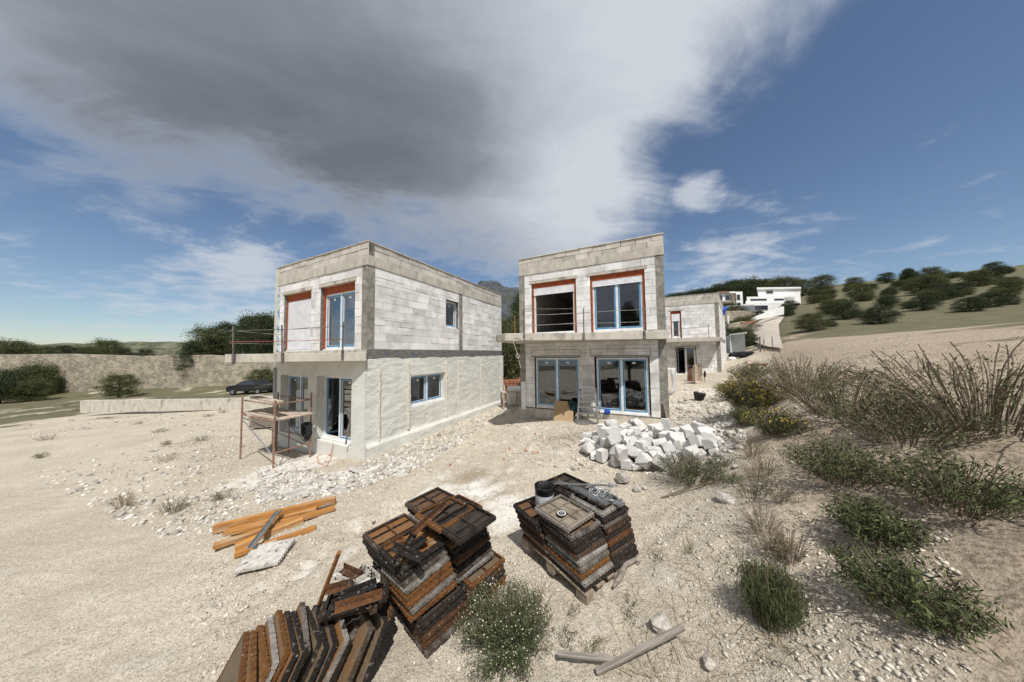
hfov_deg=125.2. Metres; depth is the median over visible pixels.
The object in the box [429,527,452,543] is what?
formwork panel
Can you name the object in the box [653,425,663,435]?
block piece
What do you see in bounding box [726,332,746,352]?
site shed
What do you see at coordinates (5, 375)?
round tree
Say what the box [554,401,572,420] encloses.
fibreboard sheet
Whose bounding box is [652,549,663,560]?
seedling
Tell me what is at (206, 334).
round tree
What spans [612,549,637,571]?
formwork panel
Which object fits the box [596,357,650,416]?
window
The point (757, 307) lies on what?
window
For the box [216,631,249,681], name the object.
formwork panel
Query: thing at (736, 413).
bank bush
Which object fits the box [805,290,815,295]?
round tree
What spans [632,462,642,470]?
block piece
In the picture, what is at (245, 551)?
timber beam
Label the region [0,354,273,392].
stone bank wall
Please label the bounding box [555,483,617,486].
metal profile
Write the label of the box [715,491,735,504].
boulder
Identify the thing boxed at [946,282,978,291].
round tree
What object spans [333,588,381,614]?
angle bar
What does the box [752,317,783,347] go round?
track
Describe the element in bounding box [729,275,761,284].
round tree
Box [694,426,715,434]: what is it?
block piece
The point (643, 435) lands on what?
block piece
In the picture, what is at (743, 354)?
rubbish sack
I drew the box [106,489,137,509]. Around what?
dry bush
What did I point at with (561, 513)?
grinding disc
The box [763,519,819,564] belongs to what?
dry bush
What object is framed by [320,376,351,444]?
window
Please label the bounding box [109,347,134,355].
round tree
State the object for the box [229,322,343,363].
guard rail
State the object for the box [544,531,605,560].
formwork panel
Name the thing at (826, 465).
bank bush
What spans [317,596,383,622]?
formwork panel
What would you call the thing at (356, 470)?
slab shard
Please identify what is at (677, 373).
window
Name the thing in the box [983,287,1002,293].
round tree
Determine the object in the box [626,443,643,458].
block piece
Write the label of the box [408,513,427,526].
formwork panel
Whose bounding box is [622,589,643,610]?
seedling
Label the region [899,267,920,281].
pine tree
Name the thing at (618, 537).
formwork panel
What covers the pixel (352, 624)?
formwork panel
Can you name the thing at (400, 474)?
slab shard
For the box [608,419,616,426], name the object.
block piece
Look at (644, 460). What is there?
block piece
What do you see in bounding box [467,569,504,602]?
formwork panel
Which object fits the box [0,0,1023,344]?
sky
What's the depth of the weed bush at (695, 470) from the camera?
4.32 m
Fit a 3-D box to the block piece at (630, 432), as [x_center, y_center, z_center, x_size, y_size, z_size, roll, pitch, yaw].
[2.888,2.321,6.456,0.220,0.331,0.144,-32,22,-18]
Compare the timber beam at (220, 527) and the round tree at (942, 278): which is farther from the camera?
the round tree at (942, 278)
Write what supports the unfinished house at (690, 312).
on the ground at (90, 593)
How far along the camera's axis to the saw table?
13.99 m
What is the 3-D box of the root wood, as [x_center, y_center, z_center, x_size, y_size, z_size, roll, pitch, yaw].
[1.172,2.420,2.803,0.462,0.085,0.130,1,-3,-32]
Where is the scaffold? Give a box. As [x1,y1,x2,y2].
[239,392,312,468]
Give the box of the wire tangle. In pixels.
[588,480,618,503]
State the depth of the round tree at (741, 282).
102.11 m
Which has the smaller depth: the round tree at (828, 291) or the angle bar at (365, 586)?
the angle bar at (365, 586)
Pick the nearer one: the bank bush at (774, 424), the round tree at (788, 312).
the bank bush at (774, 424)
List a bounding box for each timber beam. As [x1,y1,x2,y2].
[212,495,335,534]
[213,505,334,549]
[222,506,317,536]
[228,515,298,535]
[234,524,315,557]
[235,516,303,550]
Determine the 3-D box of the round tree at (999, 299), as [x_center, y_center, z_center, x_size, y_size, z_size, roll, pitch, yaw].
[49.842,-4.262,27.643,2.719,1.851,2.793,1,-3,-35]
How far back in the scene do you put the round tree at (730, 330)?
32.96 m
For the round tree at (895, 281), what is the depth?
72.42 m
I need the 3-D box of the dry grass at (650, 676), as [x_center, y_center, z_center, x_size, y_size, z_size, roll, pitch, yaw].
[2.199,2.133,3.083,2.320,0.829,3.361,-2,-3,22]
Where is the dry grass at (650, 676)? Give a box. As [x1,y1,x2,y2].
[585,475,818,681]
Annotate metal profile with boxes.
[247,508,282,548]
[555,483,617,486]
[556,480,623,506]
[570,485,607,505]
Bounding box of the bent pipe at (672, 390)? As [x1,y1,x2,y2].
[669,369,675,394]
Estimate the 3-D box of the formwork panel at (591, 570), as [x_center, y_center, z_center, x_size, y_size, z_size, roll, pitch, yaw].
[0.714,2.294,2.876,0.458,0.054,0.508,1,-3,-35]
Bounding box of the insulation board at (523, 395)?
[521,382,525,408]
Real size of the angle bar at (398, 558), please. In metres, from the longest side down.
0.377 x 0.055 x 0.050 m
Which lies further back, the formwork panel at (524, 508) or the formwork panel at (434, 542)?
the formwork panel at (524, 508)
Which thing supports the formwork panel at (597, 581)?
on the pallet at (586, 598)
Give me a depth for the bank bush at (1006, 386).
3.04 m
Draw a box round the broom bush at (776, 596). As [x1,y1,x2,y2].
[727,549,822,642]
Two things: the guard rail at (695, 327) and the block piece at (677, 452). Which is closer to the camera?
the block piece at (677, 452)
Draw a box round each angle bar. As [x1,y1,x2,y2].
[324,578,352,595]
[331,590,369,610]
[332,567,358,576]
[333,574,356,584]
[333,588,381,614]
[339,563,362,579]
[339,577,376,600]
[342,572,381,585]
[352,584,374,609]
[356,571,369,583]
[361,564,368,571]
[369,565,380,582]
[369,569,376,614]
[384,533,404,550]
[390,542,423,562]
[393,531,416,565]
[399,533,427,549]
[412,496,451,534]
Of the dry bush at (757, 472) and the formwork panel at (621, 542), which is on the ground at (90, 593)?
the dry bush at (757, 472)
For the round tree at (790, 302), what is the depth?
57.34 m
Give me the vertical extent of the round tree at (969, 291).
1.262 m
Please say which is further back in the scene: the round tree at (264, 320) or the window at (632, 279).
the round tree at (264, 320)
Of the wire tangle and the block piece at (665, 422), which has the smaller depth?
the wire tangle
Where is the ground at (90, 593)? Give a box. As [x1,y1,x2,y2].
[0,265,1023,681]
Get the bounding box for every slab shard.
[247,477,264,483]
[262,493,271,498]
[293,489,303,495]
[296,484,310,489]
[314,487,328,493]
[332,487,349,493]
[351,467,364,472]
[396,470,408,476]
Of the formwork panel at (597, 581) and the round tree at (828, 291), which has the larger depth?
the round tree at (828, 291)
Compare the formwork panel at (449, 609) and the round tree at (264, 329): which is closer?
the formwork panel at (449, 609)
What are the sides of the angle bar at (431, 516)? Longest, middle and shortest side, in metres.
0.548 x 0.055 x 0.050 m
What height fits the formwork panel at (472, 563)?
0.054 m
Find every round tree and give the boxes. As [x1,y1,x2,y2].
[0,336,44,353]
[0,367,46,403]
[2,378,60,401]
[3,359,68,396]
[4,364,64,397]
[30,344,55,353]
[43,344,83,353]
[47,376,69,395]
[70,345,105,354]
[81,337,130,354]
[83,344,111,354]
[89,372,145,397]
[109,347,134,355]
[134,348,157,355]
[175,323,230,354]
[198,320,244,354]
[221,309,274,353]
[229,309,274,353]
[243,366,272,382]
[501,309,519,379]
[503,358,519,379]
[666,292,684,296]
[677,288,705,294]
[689,287,714,294]
[705,280,746,293]
[714,281,754,303]
[723,301,735,306]
[725,326,747,335]
[726,303,747,321]
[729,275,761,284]
[730,313,762,332]
[730,327,751,337]
[735,283,759,303]
[736,274,762,288]
[740,279,763,296]
[740,331,756,346]
[745,333,758,344]
[749,310,765,321]
[754,276,788,286]
[773,275,806,292]
[777,304,798,311]
[779,300,798,308]
[784,310,795,315]
[788,278,815,292]
[790,311,834,330]
[804,295,823,303]
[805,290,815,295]
[807,273,838,288]
[812,289,823,294]
[814,298,844,312]
[816,294,835,300]
[821,289,839,295]
[822,301,863,318]
[824,321,839,326]
[833,298,855,309]
[839,276,866,286]
[842,281,879,300]
[854,291,877,301]
[856,305,904,323]
[871,295,902,306]
[872,272,897,283]
[878,288,896,296]
[881,286,900,292]
[889,280,901,287]
[894,279,909,285]
[895,301,912,308]
[899,272,942,295]
[903,294,947,309]
[912,289,947,300]
[914,273,950,292]
[916,265,950,276]
[923,281,956,290]
[928,294,944,302]
[929,286,962,299]
[946,271,962,278]
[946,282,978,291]
[949,296,996,311]
[957,268,1001,285]
[958,288,976,294]
[971,291,1012,306]
[979,261,1011,275]
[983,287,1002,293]
[989,278,1023,289]
[992,276,1023,285]
[995,267,1016,274]
[995,286,1023,296]
[1000,295,1023,304]
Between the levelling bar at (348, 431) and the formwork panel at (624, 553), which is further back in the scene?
the levelling bar at (348, 431)
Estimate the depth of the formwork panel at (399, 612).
2.56 m
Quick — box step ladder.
[577,388,600,423]
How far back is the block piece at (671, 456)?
5.11 m
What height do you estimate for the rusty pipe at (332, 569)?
0.736 m
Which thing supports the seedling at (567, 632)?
on the ground at (90, 593)
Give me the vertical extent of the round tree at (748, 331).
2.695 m
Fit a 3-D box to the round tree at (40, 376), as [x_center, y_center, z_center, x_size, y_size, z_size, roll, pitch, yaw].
[-62.081,5.413,34.575,5.468,4.886,5.180,0,-3,-12]
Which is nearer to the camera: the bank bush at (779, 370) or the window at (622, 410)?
the bank bush at (779, 370)
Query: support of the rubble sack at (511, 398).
on the ground at (90, 593)
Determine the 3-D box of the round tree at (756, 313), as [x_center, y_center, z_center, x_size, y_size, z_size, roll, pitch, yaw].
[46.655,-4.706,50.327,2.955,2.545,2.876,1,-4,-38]
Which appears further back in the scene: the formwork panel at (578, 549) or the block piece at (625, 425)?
the block piece at (625, 425)
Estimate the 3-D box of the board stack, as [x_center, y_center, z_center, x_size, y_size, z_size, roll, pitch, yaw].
[-11.662,3.912,13.190,2.213,0.580,0.482,0,-3,-12]
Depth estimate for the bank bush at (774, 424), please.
4.50 m
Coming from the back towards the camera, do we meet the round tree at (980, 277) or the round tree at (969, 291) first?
the round tree at (980, 277)
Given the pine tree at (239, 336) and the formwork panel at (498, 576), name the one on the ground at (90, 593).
the pine tree at (239, 336)
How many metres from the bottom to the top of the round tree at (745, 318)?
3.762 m
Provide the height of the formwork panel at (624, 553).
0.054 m
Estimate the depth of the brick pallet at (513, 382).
16.53 m
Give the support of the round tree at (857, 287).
on the ground at (90, 593)
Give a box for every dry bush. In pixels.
[29,452,50,458]
[32,435,61,441]
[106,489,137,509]
[153,494,193,515]
[155,453,180,462]
[159,440,171,444]
[191,433,213,441]
[208,488,238,503]
[723,433,759,449]
[725,468,779,501]
[736,435,769,457]
[736,459,775,481]
[739,499,786,535]
[745,523,799,560]
[748,452,783,473]
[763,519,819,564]
[767,482,802,505]
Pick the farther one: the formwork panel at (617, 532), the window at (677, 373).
the window at (677, 373)
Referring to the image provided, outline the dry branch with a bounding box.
[661,480,717,498]
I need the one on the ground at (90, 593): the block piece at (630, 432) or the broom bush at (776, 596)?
the broom bush at (776, 596)
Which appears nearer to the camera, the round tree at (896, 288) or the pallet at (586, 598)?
the pallet at (586, 598)
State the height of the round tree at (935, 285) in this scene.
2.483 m
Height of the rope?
1.068 m
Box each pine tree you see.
[169,340,210,370]
[226,315,257,353]
[506,291,519,332]
[897,268,914,279]
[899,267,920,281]
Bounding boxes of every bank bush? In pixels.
[712,379,745,394]
[726,359,771,381]
[726,403,761,426]
[737,351,874,396]
[739,404,816,437]
[759,362,961,422]
[776,430,921,490]
[805,386,1023,451]
[812,488,959,552]
[815,534,1015,662]
[820,337,1023,438]
[848,442,1023,521]
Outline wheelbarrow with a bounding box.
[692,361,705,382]
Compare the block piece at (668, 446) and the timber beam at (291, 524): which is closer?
the timber beam at (291, 524)
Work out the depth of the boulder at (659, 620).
2.15 m
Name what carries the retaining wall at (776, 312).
on the ground at (90, 593)
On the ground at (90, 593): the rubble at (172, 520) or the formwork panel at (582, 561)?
the rubble at (172, 520)
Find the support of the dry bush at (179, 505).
on the ground at (90, 593)
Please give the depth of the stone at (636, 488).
4.42 m
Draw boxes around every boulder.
[615,472,629,482]
[650,612,675,638]
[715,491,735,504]
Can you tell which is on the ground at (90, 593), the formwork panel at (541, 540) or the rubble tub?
the rubble tub
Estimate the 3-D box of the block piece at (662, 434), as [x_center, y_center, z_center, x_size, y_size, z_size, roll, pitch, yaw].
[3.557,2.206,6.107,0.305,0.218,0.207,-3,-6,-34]
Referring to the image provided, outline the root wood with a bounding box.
[612,557,640,587]
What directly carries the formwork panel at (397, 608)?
on the formwork panel at (399, 612)
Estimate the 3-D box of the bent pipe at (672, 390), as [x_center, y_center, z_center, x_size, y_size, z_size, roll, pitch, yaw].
[7.906,2.036,13.149,0.580,1.303,0.277,1,-3,-35]
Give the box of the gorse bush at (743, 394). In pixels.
[714,373,785,411]
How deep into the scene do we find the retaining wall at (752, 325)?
36.04 m
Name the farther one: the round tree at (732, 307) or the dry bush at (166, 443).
the round tree at (732, 307)
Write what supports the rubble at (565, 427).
on the ground at (90, 593)
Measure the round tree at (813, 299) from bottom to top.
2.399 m
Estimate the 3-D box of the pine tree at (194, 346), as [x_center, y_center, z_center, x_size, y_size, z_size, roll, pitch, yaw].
[-44.207,2.545,36.632,3.811,5.262,3.715,-1,-3,8]
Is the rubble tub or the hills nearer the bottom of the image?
the rubble tub
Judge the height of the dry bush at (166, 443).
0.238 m
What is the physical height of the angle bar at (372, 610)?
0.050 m
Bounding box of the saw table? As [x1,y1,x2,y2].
[500,390,520,408]
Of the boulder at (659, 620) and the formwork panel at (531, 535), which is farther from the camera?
the formwork panel at (531, 535)
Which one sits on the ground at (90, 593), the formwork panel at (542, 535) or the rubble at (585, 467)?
the rubble at (585, 467)
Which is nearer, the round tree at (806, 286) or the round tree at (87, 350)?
the round tree at (87, 350)
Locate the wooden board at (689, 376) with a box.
[687,369,692,380]
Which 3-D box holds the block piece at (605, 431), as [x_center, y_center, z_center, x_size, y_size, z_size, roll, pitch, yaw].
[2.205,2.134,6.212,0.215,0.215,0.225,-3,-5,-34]
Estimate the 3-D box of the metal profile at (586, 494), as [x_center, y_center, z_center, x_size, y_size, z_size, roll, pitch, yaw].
[0.909,1.833,3.164,0.058,0.032,0.486,2,-4,-40]
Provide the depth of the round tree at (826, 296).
58.68 m
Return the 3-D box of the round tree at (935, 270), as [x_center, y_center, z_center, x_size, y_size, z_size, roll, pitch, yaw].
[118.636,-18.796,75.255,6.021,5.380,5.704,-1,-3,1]
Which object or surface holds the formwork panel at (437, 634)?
on the formwork panel at (430, 649)
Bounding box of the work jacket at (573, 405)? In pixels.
[568,400,577,414]
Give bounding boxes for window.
[284,375,307,433]
[286,298,310,351]
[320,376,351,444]
[323,290,354,350]
[411,373,443,406]
[446,301,456,328]
[534,284,575,332]
[536,358,580,410]
[592,275,643,331]
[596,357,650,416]
[671,314,680,337]
[675,347,695,374]
[750,298,766,300]
[755,305,767,309]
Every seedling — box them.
[525,633,547,654]
[554,622,577,641]
[557,626,574,658]
[564,594,581,618]
[574,635,608,652]
[621,604,636,625]
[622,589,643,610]
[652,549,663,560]
[684,539,697,553]
[733,521,755,541]
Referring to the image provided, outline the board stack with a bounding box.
[248,415,271,427]
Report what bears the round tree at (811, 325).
on the ground at (90, 593)
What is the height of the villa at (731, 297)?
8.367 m
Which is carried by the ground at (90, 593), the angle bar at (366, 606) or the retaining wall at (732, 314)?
the retaining wall at (732, 314)
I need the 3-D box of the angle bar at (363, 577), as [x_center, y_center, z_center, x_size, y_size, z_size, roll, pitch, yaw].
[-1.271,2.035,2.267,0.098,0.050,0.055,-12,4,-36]
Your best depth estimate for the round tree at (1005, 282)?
37.73 m
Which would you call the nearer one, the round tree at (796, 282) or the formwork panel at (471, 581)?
the formwork panel at (471, 581)
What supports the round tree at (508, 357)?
on the ground at (90, 593)
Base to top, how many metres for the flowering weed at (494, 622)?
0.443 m
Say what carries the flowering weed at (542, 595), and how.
on the ground at (90, 593)
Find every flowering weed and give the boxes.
[450,573,560,681]
[512,569,553,616]
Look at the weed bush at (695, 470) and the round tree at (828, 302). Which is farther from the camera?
the round tree at (828, 302)
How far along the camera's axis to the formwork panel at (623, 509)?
2.98 m
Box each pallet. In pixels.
[503,379,519,397]
[503,381,509,400]
[522,536,640,605]
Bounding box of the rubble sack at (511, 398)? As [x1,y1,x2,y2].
[507,386,519,405]
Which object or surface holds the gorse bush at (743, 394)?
on the ground at (90, 593)
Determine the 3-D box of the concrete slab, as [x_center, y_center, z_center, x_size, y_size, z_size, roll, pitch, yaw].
[-3.436,2.995,3.713,0.498,0.054,0.518,0,-3,-18]
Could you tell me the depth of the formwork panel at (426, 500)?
3.33 m
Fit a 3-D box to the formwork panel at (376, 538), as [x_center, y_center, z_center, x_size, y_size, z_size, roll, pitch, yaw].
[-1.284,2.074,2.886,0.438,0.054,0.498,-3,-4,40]
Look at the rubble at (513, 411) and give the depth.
13.15 m
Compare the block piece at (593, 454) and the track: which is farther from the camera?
the track
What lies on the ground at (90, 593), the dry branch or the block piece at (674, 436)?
the dry branch
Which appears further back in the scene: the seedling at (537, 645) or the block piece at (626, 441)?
the block piece at (626, 441)
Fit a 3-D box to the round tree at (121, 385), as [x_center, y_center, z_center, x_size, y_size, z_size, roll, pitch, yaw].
[-47.063,5.311,31.846,3.628,3.422,3.829,-1,-3,2]
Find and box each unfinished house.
[225,240,504,459]
[496,233,670,419]
[665,293,726,375]
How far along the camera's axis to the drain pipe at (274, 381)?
10.01 m
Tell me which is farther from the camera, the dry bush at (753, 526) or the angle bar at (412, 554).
the dry bush at (753, 526)
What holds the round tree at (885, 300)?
on the ground at (90, 593)
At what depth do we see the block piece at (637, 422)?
7.04 m
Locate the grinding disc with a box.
[556,510,566,516]
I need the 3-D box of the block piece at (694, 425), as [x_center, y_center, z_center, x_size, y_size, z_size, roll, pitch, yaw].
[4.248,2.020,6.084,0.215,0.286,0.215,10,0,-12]
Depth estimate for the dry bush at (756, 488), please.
3.29 m
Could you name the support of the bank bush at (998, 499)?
on the ground at (90, 593)
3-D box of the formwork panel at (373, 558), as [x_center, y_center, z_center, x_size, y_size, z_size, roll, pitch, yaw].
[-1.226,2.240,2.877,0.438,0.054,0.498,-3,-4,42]
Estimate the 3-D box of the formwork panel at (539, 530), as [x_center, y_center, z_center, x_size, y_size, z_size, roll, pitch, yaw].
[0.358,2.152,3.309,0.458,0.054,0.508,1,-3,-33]
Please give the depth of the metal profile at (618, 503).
3.14 m
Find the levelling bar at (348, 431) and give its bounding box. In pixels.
[345,416,350,443]
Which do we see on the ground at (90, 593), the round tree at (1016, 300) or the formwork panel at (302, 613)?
the round tree at (1016, 300)
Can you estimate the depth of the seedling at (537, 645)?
2.21 m
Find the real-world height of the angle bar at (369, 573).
0.050 m
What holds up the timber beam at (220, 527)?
on the ground at (90, 593)
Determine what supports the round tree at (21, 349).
on the ground at (90, 593)
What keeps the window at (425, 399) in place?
in the unfinished house at (423, 355)
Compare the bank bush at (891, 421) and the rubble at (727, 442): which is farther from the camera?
the rubble at (727, 442)
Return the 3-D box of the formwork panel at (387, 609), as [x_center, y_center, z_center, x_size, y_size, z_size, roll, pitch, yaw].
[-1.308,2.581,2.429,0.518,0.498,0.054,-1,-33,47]
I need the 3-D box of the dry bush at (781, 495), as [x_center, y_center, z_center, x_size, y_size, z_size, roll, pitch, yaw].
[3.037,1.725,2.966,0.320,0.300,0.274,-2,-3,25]
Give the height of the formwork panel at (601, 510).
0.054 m
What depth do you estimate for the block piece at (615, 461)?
5.51 m
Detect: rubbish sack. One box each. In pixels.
[728,352,737,356]
[737,351,753,357]
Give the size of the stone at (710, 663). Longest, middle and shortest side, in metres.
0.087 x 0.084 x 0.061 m
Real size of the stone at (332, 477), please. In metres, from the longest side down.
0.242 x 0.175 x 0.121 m
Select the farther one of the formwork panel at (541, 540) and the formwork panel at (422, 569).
the formwork panel at (541, 540)
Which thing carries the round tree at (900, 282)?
on the ground at (90, 593)
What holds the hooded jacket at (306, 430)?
hanging from the scaffold
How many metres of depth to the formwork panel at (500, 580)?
2.86 m
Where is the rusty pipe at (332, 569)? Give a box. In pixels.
[317,550,340,607]
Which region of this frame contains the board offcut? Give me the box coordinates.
[662,401,668,417]
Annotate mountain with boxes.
[477,280,518,323]
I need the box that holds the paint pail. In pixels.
[534,480,553,515]
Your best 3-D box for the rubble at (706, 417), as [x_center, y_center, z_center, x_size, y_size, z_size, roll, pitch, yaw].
[8.259,2.431,11.454,2.933,0.648,14.775,-2,-3,32]
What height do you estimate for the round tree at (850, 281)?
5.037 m
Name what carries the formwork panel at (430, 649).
on the ground at (90, 593)
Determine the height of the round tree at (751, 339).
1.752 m
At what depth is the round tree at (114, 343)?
57.24 m
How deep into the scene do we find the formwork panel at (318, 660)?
2.03 m
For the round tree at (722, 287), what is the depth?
97.90 m
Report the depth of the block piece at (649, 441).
5.95 m
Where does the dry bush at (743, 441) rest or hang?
on the ground at (90, 593)
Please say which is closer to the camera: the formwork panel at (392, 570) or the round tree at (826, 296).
the formwork panel at (392, 570)
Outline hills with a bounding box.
[28,341,242,355]
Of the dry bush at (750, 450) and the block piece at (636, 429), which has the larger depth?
the block piece at (636, 429)
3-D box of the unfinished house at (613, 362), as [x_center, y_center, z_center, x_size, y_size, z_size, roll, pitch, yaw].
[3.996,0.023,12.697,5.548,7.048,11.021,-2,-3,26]
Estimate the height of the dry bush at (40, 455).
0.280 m
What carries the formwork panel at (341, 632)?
on the ground at (90, 593)
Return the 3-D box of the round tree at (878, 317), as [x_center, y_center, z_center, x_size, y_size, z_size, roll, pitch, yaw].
[36.307,-2.532,26.157,3.032,2.064,3.114,0,-3,-10]
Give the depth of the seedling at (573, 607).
2.49 m
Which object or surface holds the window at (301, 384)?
in the unfinished house at (423, 355)
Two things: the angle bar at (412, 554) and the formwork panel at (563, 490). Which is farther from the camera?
the formwork panel at (563, 490)
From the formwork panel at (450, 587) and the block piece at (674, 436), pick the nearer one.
the formwork panel at (450, 587)
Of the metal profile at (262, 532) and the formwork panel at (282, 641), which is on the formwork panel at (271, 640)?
the formwork panel at (282, 641)
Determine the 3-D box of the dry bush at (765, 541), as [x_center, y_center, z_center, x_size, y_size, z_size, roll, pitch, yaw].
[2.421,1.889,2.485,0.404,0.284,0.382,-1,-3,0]
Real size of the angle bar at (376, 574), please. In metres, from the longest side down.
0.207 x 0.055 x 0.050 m
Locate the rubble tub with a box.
[693,391,705,400]
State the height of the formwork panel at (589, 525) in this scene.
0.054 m
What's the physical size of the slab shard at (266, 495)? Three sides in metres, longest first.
0.428 x 0.238 x 0.055 m
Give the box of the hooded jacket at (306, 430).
[301,422,311,440]
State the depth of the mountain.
2463.69 m
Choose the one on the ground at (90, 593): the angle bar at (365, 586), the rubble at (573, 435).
the rubble at (573, 435)
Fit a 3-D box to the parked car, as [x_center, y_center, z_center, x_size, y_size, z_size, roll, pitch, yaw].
[-30.097,5.325,30.797,4.294,1.519,1.860,-1,-3,-3]
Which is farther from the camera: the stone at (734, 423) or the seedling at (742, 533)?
the stone at (734, 423)
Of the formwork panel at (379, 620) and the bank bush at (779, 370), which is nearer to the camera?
the formwork panel at (379, 620)
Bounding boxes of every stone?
[328,475,339,480]
[346,477,354,483]
[633,484,641,492]
[703,654,716,670]
[725,430,734,435]
[731,420,739,425]
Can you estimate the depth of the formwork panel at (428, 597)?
2.42 m
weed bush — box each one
[652,448,728,486]
[702,452,739,469]
[708,469,745,485]
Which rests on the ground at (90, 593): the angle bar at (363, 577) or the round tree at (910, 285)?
the round tree at (910, 285)
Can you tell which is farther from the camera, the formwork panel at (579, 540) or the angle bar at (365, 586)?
the formwork panel at (579, 540)
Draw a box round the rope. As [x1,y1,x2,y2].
[513,335,532,367]
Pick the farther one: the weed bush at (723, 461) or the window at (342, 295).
the window at (342, 295)
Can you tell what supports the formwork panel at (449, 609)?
on the formwork panel at (435, 628)
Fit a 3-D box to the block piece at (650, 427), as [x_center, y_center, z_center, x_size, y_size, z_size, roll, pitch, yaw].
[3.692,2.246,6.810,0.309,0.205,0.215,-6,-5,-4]
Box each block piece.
[581,442,594,452]
[582,432,588,437]
[585,438,598,450]
[590,450,596,459]
[592,435,599,443]
[596,423,604,435]
[596,448,607,462]
[599,426,612,437]
[599,436,610,447]
[606,433,621,444]
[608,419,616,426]
[609,426,620,434]
[609,443,618,454]
[610,454,620,466]
[615,444,627,460]
[619,422,631,428]
[620,458,632,469]
[621,435,628,443]
[623,436,637,444]
[625,429,636,437]
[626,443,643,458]
[627,426,640,435]
[629,438,636,445]
[631,418,646,431]
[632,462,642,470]
[635,439,647,450]
[635,452,652,469]
[637,433,648,438]
[638,437,653,445]
[646,430,652,436]
[647,424,663,431]
[647,446,663,453]
[649,450,659,468]
[652,437,666,450]
[652,451,672,471]
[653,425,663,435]
[658,431,672,437]
[661,418,670,430]
[661,440,676,452]
[664,453,677,464]
[666,432,685,442]
[669,427,679,431]
[673,441,682,450]
[673,450,684,461]
[679,425,694,438]
[680,444,701,459]
[681,440,690,447]
[688,435,702,446]
[690,421,705,430]
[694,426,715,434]
[701,431,721,447]
[702,437,717,448]
[708,447,719,455]
[723,443,735,448]
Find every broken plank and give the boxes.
[557,649,615,661]
[595,623,684,675]
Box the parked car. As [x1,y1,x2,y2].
[226,380,272,394]
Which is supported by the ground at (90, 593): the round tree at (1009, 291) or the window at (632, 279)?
the round tree at (1009, 291)
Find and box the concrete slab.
[232,538,294,574]
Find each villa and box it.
[718,291,742,305]
[743,287,800,313]
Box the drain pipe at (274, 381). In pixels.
[272,368,276,445]
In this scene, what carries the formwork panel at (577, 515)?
on the formwork panel at (589, 525)
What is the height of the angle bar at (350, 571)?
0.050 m
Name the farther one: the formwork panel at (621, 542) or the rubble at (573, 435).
the rubble at (573, 435)
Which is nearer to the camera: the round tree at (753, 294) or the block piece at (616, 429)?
the block piece at (616, 429)
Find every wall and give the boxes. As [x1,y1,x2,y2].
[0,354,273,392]
[80,397,272,412]
[724,311,753,320]
[726,305,753,310]
[727,321,756,329]
[753,306,783,319]
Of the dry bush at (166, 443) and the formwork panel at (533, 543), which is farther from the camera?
the dry bush at (166, 443)
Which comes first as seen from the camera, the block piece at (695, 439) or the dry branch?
the dry branch
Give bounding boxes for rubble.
[24,410,252,537]
[252,402,510,503]
[496,423,590,468]
[502,402,519,417]
[520,419,671,432]
[532,426,585,450]
[563,426,718,473]
[669,379,741,441]
[709,408,746,462]
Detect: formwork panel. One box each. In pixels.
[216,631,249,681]
[245,630,257,681]
[255,625,270,681]
[263,616,279,681]
[270,610,289,681]
[276,610,299,681]
[287,610,308,681]
[296,602,310,660]
[296,606,321,681]
[305,605,328,681]
[314,601,338,681]
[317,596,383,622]
[320,564,389,620]
[322,617,349,681]
[330,615,359,681]
[336,612,373,681]
[353,609,388,681]
[362,513,417,554]
[362,539,377,558]
[367,551,381,569]
[377,544,445,580]
[378,526,445,574]
[379,549,447,587]
[381,554,449,594]
[382,598,393,628]
[383,561,451,601]
[388,597,399,610]
[389,567,452,608]
[389,572,456,615]
[389,580,456,622]
[389,600,401,617]
[402,605,469,648]
[403,610,470,657]
[405,487,454,512]
[407,599,468,642]
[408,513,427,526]
[412,593,466,635]
[415,496,473,533]
[415,582,466,628]
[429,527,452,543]
[435,502,495,545]
[446,527,486,554]
[446,541,457,549]
[448,531,488,560]
[450,535,490,565]
[451,541,490,572]
[453,494,482,508]
[453,546,491,577]
[455,551,493,582]
[461,550,504,590]
[463,564,503,596]
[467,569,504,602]
[469,574,505,609]
[470,580,505,613]
[513,496,542,527]
[515,510,543,533]
[517,515,546,538]
[519,520,546,543]
[519,523,547,549]
[522,529,549,554]
[523,533,550,560]
[534,494,593,532]
[540,515,600,541]
[540,518,600,548]
[542,525,603,554]
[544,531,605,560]
[545,472,592,499]
[545,535,606,566]
[547,541,608,573]
[547,546,609,580]
[550,553,612,587]
[551,558,613,592]
[569,486,624,517]
[594,505,628,523]
[600,512,627,529]
[600,515,630,534]
[603,522,630,540]
[606,527,632,547]
[607,533,633,552]
[609,538,634,557]
[610,543,636,564]
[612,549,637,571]
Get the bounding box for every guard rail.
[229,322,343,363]
[523,307,646,343]
[674,324,709,342]
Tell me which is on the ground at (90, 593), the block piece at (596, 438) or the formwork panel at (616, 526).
the block piece at (596, 438)

